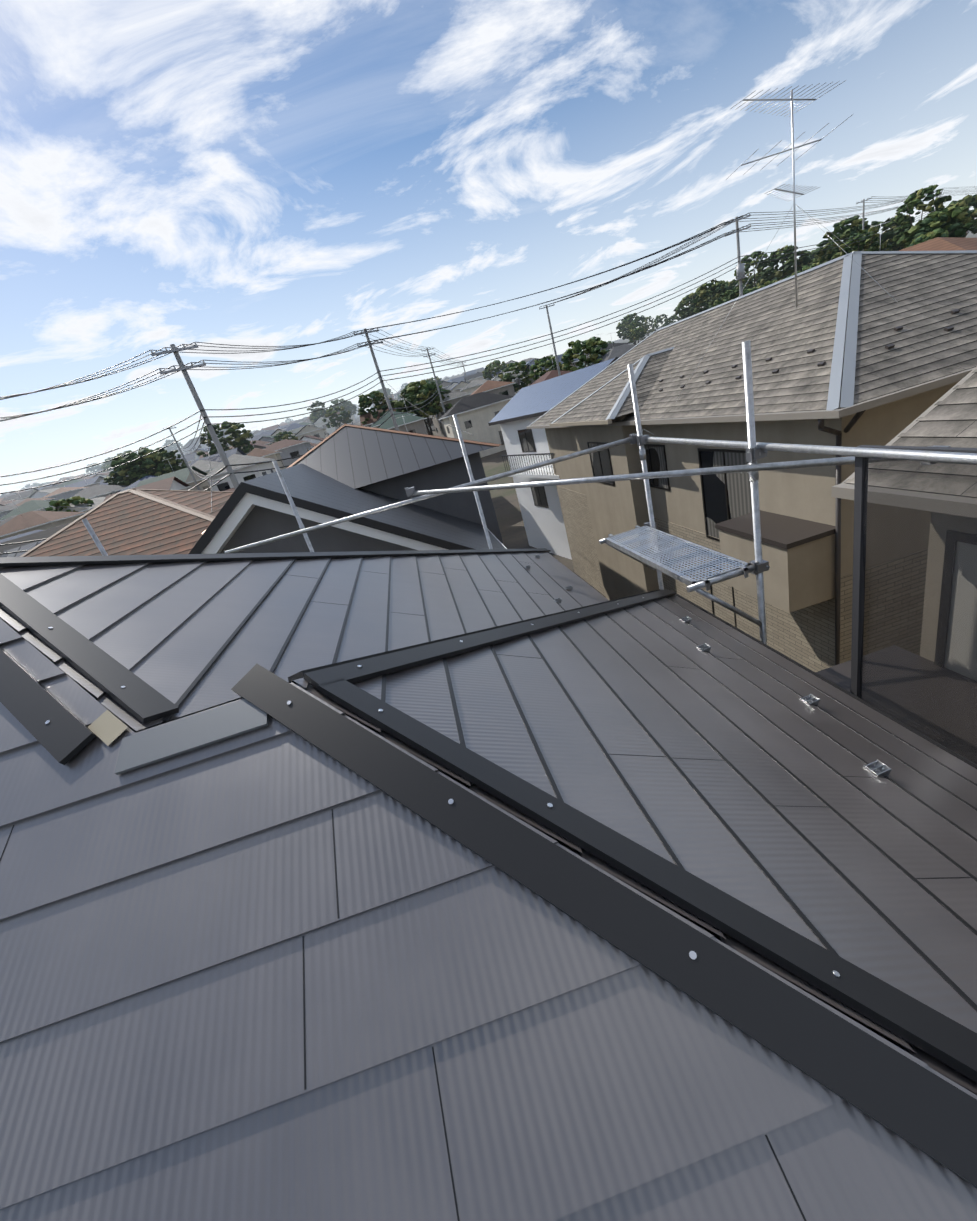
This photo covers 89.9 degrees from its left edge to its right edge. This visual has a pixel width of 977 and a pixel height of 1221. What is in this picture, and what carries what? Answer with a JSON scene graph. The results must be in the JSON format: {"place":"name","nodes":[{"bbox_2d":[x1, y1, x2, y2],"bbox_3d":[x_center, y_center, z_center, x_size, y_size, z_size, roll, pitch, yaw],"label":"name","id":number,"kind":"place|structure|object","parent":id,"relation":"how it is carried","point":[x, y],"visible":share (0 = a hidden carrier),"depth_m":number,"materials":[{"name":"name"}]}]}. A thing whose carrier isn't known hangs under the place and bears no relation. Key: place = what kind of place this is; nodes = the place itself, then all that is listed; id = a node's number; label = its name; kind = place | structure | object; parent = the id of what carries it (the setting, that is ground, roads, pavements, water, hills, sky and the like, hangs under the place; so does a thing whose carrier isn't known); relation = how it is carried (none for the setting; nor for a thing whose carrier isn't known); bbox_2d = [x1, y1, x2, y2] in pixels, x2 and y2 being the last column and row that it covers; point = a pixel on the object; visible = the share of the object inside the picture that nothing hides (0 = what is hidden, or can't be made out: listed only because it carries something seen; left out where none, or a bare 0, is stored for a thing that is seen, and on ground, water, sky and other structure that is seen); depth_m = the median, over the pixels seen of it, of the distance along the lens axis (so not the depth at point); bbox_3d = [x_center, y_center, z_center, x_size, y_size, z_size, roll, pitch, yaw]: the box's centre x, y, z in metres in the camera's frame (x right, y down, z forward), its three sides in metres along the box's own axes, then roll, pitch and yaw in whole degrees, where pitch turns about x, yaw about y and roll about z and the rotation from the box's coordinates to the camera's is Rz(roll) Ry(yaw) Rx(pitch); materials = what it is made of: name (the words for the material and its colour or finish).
{"place":"outdoors","nodes":[
{"label":"outdoors","id":0,"kind":"place"},
{"bbox_2d":[0,0,976,494],"label":"sky","id":1,"kind":"structure","parent":0,"point":[248,173],"materials":[{"name":"blue"}]},
{"bbox_2d":[351,230,976,597],"bbox_3d":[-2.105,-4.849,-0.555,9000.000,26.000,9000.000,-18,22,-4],"label":"ground","id":2,"kind":"structure","parent":0,"point":[506,505],"depth_m":40.39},
{"bbox_2d":[1,362,531,556],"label":"town windows","id":3,"kind":"structure","parent":2,"relation":"on","point":[226,486],"depth_m":69.07,"materials":[{"name":"grey glass"}]},
{"bbox_2d":[0,356,588,539],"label":"town walls","id":4,"kind":"structure","parent":2,"relation":"on","point":[481,430],"depth_m":71.97,"materials":[{"name":"beige paint"}]},
{"bbox_2d":[0,237,976,556],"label":"town roofs","id":5,"kind":"structure","parent":4,"relation":"on","point":[28,517],"depth_m":73.05,"materials":[{"name":"tile"}]},
{"bbox_2d":[220,505,415,553],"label":"house walls","id":6,"kind":"structure","parent":2,"relation":"on","point":[259,523],"depth_m":9.25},
{"bbox_2d":[201,463,505,553],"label":"house roof","id":7,"kind":"structure","parent":6,"relation":"on","point":[304,482],"depth_m":10.61,"materials":[{"name":"grey metal"}]},
{"bbox_2d":[189,482,473,553],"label":"roof trim","id":8,"kind":"structure","parent":7,"relation":"attached to","point":[223,514],"depth_m":8.65,"materials":[{"name":"black metal"}]},
{"bbox_2d":[202,492,506,553],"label":"gable fascia","id":9,"kind":"structure","parent":7,"relation":"attached to","point":[239,514],"depth_m":8.75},
{"bbox_2d":[359,452,503,544],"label":"house walls","id":10,"kind":"structure","parent":2,"relation":"on","point":[450,474],"depth_m":13.02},
{"bbox_2d":[294,426,495,488],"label":"house roof","id":11,"kind":"structure","parent":10,"relation":"on","point":[353,457],"depth_m":13.19,"materials":[{"name":"grey metal"}]},
{"bbox_2d":[199,424,501,534],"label":"house caps","id":12,"kind":"object","parent":11,"relation":"on","point":[393,431],"visible":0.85,"depth_m":13.87,"materials":[{"name":"metal"}]},
{"bbox_2d":[0,221,889,536],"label":"town eaves","id":13,"kind":"object","parent":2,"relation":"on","point":[304,433],"visible":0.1,"depth_m":85.89,"materials":[{"name":"white"}]},
{"bbox_2d":[20,184,976,514],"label":"trees","id":14,"kind":"object","parent":2,"relation":"on","point":[956,218],"materials":[{"name":"green plant"}]},
{"bbox_2d":[82,340,976,644],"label":"scaffolding pipes","id":15,"kind":"object","parent":2,"relation":"on","point":[646,476],"visible":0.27,"depth_m":4.00,"materials":[{"name":"silver metal"}]},
{"bbox_2d":[605,525,749,590],"bbox_3d":[1.718,-0.567,4.744,0.500,0.082,1.911,-18,22,-4],"label":"plank frame","id":16,"kind":"object","parent":15,"relation":"on","point":[668,571],"visible":0.71,"depth_m":4.47,"materials":[{"name":"silver metal"}]},
{"bbox_2d":[609,527,742,580],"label":"plank deck","id":17,"kind":"structure","parent":16,"relation":"in","point":[677,552],"depth_m":4.54,"materials":[{"name":"silver metal"}]},
{"bbox_2d":[405,434,950,574],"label":"scaffold clamps","id":18,"kind":"object","parent":15,"relation":"attached to","point":[753,455],"visible":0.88,"depth_m":3.88,"materials":[{"name":"grey metal"}]},
{"bbox_2d":[639,429,758,575],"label":"clamps","id":19,"kind":"object","parent":15,"relation":"attached to","point":[741,472],"visible":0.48,"depth_m":3.59,"materials":[{"name":"silver metal"}]},
{"bbox_2d":[860,458,976,763],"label":"dust sheet","id":20,"kind":"object","parent":15,"relation":"attached to","point":[918,666],"visible":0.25,"depth_m":2.79,"materials":[{"name":"grey"}]},
{"bbox_2d":[851,445,976,697],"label":"dust sheet hems","id":21,"kind":"object","parent":20,"relation":"attached to","point":[857,602],"visible":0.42,"depth_m":3.10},
{"bbox_2d":[500,416,571,559],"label":"house walls","id":22,"kind":"structure","parent":2,"relation":"on","point":[545,528],"depth_m":25.18,"materials":[{"name":"white paint"}]},
{"bbox_2d":[517,429,548,507],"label":"house frames","id":23,"kind":"structure","parent":22,"relation":"in","point":[532,451],"depth_m":24.45,"materials":[{"name":"black metal"}]},
{"bbox_2d":[518,429,547,506],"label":"window","id":24,"kind":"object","parent":23,"relation":"in","point":[530,446],"visible":0.06,"depth_m":24.55,"materials":[{"name":"black glass"}]},
{"bbox_2d":[489,358,613,422],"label":"house roof","id":25,"kind":"structure","parent":22,"relation":"on","point":[546,395],"depth_m":22.18,"materials":[{"name":"blue metal"}]},
{"bbox_2d":[488,357,617,474],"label":"house trim","id":26,"kind":"structure","parent":22,"relation":"attached to","point":[527,416],"depth_m":22.52,"materials":[{"name":"white metal"}]},
{"bbox_2d":[169,196,937,490],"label":"utility poles","id":27,"kind":"object","parent":2,"relation":"on","point":[225,461],"visible":0.35,"depth_m":32.38,"materials":[{"name":"concrete"}]},
{"bbox_2d":[0,186,976,554],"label":"power lines","id":28,"kind":"object","parent":27,"relation":"attached to","point":[254,350],"visible":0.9,"depth_m":30.73,"materials":[{"name":"black metal"}]},
{"bbox_2d":[151,189,943,428],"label":"utility pole crossarms","id":29,"kind":"object","parent":27,"relation":"attached to","point":[176,350],"visible":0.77,"depth_m":20.73,"materials":[{"name":"grey metal"}]},
{"bbox_2d":[150,191,943,428],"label":"pole insulators","id":30,"kind":"object","parent":29,"relation":"attached to","point":[377,328],"visible":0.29,"depth_m":31.42,"materials":[{"name":"grey ceramic"}]},
{"bbox_2d":[736,263,744,278],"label":"pole transformers","id":31,"kind":"object","parent":27,"relation":"attached to","point":[740,270],"visible":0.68,"depth_m":37.67,"materials":[{"name":"grey metal"}]},
{"bbox_2d":[549,414,658,600],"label":"house wing walls","id":32,"kind":"structure","parent":2,"relation":"on","point":[619,507],"depth_m":14.31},
{"bbox_2d":[554,361,639,422],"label":"roof","id":33,"kind":"structure","parent":32,"relation":"on","point":[599,404],"depth_m":13.60,"materials":[{"name":"beige tile"}]},
{"bbox_2d":[551,346,674,423],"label":"house wing caps","id":34,"kind":"object","parent":33,"relation":"on","point":[621,399],"visible":0.73,"depth_m":12.96,"materials":[{"name":"grey metal"}]},
{"bbox_2d":[587,442,614,485],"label":"house frames","id":35,"kind":"structure","parent":32,"relation":"in","point":[597,443],"depth_m":14.13,"materials":[{"name":"black metal"}]},
{"bbox_2d":[588,443,612,483],"bbox_3d":[3.290,-4.325,14.336,0.012,1.110,1.410,-18,22,-4],"label":"window","id":36,"kind":"structure","parent":35,"relation":"in","point":[605,463],"depth_m":14.31,"materials":[{"name":"black glass"}]},
{"bbox_2d":[615,350,671,417],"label":"roof","id":37,"kind":"structure","parent":32,"relation":"attached to","point":[649,374],"depth_m":12.62,"materials":[{"name":"beige tile"}]},
{"bbox_2d":[556,486,852,671],"bbox_3d":[8.102,-2.217,15.479,7.030,4.090,14.680,-18,22,-4],"label":"house tile base","id":38,"kind":"object","parent":2,"relation":"on","point":[805,636],"visible":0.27,"depth_m":10.46,"materials":[{"name":"beige tile"}]},
{"bbox_3d":[-9.420,1.144,16.432,9.160,6.485,8.760,-18,22,-4],"label":"upper house","id":39,"kind":"object","parent":2,"relation":"on","visible":0},
{"bbox_2d":[24,492,210,556],"bbox_3d":[-10.136,-1.903,12.818,9.200,1.991,4.406,-18,22,-4],"label":"tiled roof","id":40,"kind":"object","parent":39,"relation":"on","point":[127,523],"visible":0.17,"depth_m":12.81,"materials":[{"name":"brown tile"}]},
{"bbox_2d":[20,489,232,556],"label":"house caps","id":41,"kind":"object","parent":40,"relation":"on","point":[191,511],"visible":0.48,"depth_m":13.57,"materials":[{"name":"metal"}]},
{"bbox_2d":[140,490,232,516],"bbox_3d":[-8.242,-3.373,15.021,4.406,1.991,8.800,-18,22,-4],"label":"tiled roof","id":42,"kind":"object","parent":39,"relation":"on","point":[200,501],"visible":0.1,"depth_m":14.55,"materials":[{"name":"brown tile"}]},
{"bbox_2d":[545,381,958,612],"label":"house walls","id":43,"kind":"structure","parent":0,"point":[799,577],"depth_m":7.89,"materials":[{"name":"beige paint"}]},
{"bbox_2d":[530,254,852,425],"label":"house roof","id":44,"kind":"structure","parent":43,"relation":"on","point":[780,328],"depth_m":9.78,"materials":[{"name":"beige tile"}]},
{"bbox_2d":[526,367,974,428],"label":"house gutters","id":45,"kind":"object","parent":44,"relation":"attached to","point":[884,399],"visible":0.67,"depth_m":6.55,"materials":[{"name":"grey metal"}]},
{"bbox_2d":[529,250,976,425],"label":"house caps","id":46,"kind":"object","parent":44,"relation":"on","point":[847,378],"visible":0.77,"depth_m":7.82,"materials":[{"name":"grey metal"}]},
{"bbox_2d":[677,80,896,399],"bbox_3d":[5.564,-6.306,8.163,3.792,4.181,3.507,-18,22,-4],"label":"tv aerial","id":47,"kind":"object","parent":44,"relation":"on","point":[793,192],"visible":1,"depth_m":8.04,"materials":[{"name":"silver metal"}]},
{"bbox_2d":[659,309,959,391],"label":"house snow stops","id":48,"kind":"object","parent":44,"relation":"on","point":[889,346],"visible":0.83,"depth_m":7.32,"materials":[{"name":"black metal"}]},
{"bbox_2d":[644,444,745,627],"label":"window frames","id":49,"kind":"structure","parent":43,"relation":"in","point":[704,449],"depth_m":10.70,"materials":[{"name":"black metal"}]},
{"bbox_2d":[644,446,751,538],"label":"window","id":50,"kind":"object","parent":49,"relation":"in","point":[739,493],"visible":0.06,"depth_m":10.01,"materials":[{"name":"black glass"}]},
{"bbox_2d":[715,410,865,664],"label":"house pipes","id":51,"kind":"object","parent":43,"relation":"attached to","point":[783,531],"visible":0.71,"depth_m":7.72,"materials":[{"name":"brown metal"}]},
{"bbox_2d":[839,254,976,408],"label":"house roof","id":52,"kind":"structure","parent":43,"relation":"on","point":[928,293],"depth_m":7.36,"materials":[{"name":"tile"}]},
{"bbox_2d":[815,660,850,692],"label":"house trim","id":53,"kind":"structure","parent":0,"point":[839,675],"depth_m":4.50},
{"bbox_2d":[844,369,976,483],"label":"house roof","id":54,"kind":"structure","parent":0,"point":[950,420],"depth_m":3.81,"materials":[{"name":"brown tile"}]},
{"bbox_2d":[831,366,976,499],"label":"roof fascia","id":55,"kind":"structure","parent":54,"relation":"attached to","point":[842,490],"depth_m":4.02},
{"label":"house walls","id":56,"kind":"object","parent":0,"visible":0},
{"bbox_3d":[-1.835,1.535,3.092,7.886,0.156,7.386,-18,22,-4],"label":"roof fascia","id":57,"kind":"object","parent":56,"relation":"on","visible":0},
{"bbox_2d":[141,681,296,729],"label":"roof","id":58,"kind":"structure","parent":57,"relation":"on","point":[294,682],"depth_m":1.58,"materials":[{"name":"metal"}]},
{"bbox_2d":[0,552,608,732],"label":"roof","id":59,"kind":"structure","parent":57,"relation":"on","point":[166,629],"depth_m":2.63,"materials":[{"name":"metal"}]},
{"bbox_2d":[0,548,550,566],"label":"hip cap","id":60,"kind":"object","parent":59,"relation":"on","point":[50,560],"visible":0.94,"depth_m":3.22,"materials":[{"name":"black metal"}]},
{"bbox_2d":[525,554,891,776],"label":"snow guards","id":61,"kind":"object","parent":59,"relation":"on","point":[877,767],"visible":0.98,"depth_m":2.44,"materials":[{"name":"silver metal"}]},
{"bbox_2d":[0,618,976,1220],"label":"roof","id":62,"kind":"structure","parent":57,"relation":"on","point":[158,920],"depth_m":0.97,"materials":[{"name":"metal"}]},
{"bbox_2d":[88,710,127,745],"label":"wood block","id":63,"kind":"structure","parent":62,"relation":"on","point":[107,727],"depth_m":1.54,"materials":[{"name":"beige wood"}]},
{"bbox_2d":[114,699,268,774],"bbox_3d":[-0.887,0.367,1.477,0.450,0.065,0.107,-18,22,-4],"label":"flashing piece","id":64,"kind":"object","parent":62,"relation":"on","point":[182,736],"visible":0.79,"depth_m":1.47,"materials":[{"name":"grey metal"}]},
{"bbox_2d":[0,552,976,1220],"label":"panel joints","id":65,"kind":"object","parent":62,"relation":"attached to","point":[654,826],"visible":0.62,"depth_m":1.78,"materials":[{"name":"black metal"}]},
{"bbox_2d":[0,573,976,1187],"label":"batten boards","id":66,"kind":"object","parent":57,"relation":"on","point":[926,1111],"visible":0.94,"depth_m":1.08,"materials":[{"name":"black metal"}]},
{"bbox_2d":[45,597,839,977],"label":"roof screws","id":67,"kind":"object","parent":66,"relation":"in","point":[691,953],"visible":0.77,"depth_m":1.22,"materials":[{"name":"silver metal"}]},
{"bbox_2d":[293,595,976,1094],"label":"roof","id":68,"kind":"structure","parent":57,"relation":"on","point":[845,917],"depth_m":1.58,"materials":[{"name":"metal"}]}
]}

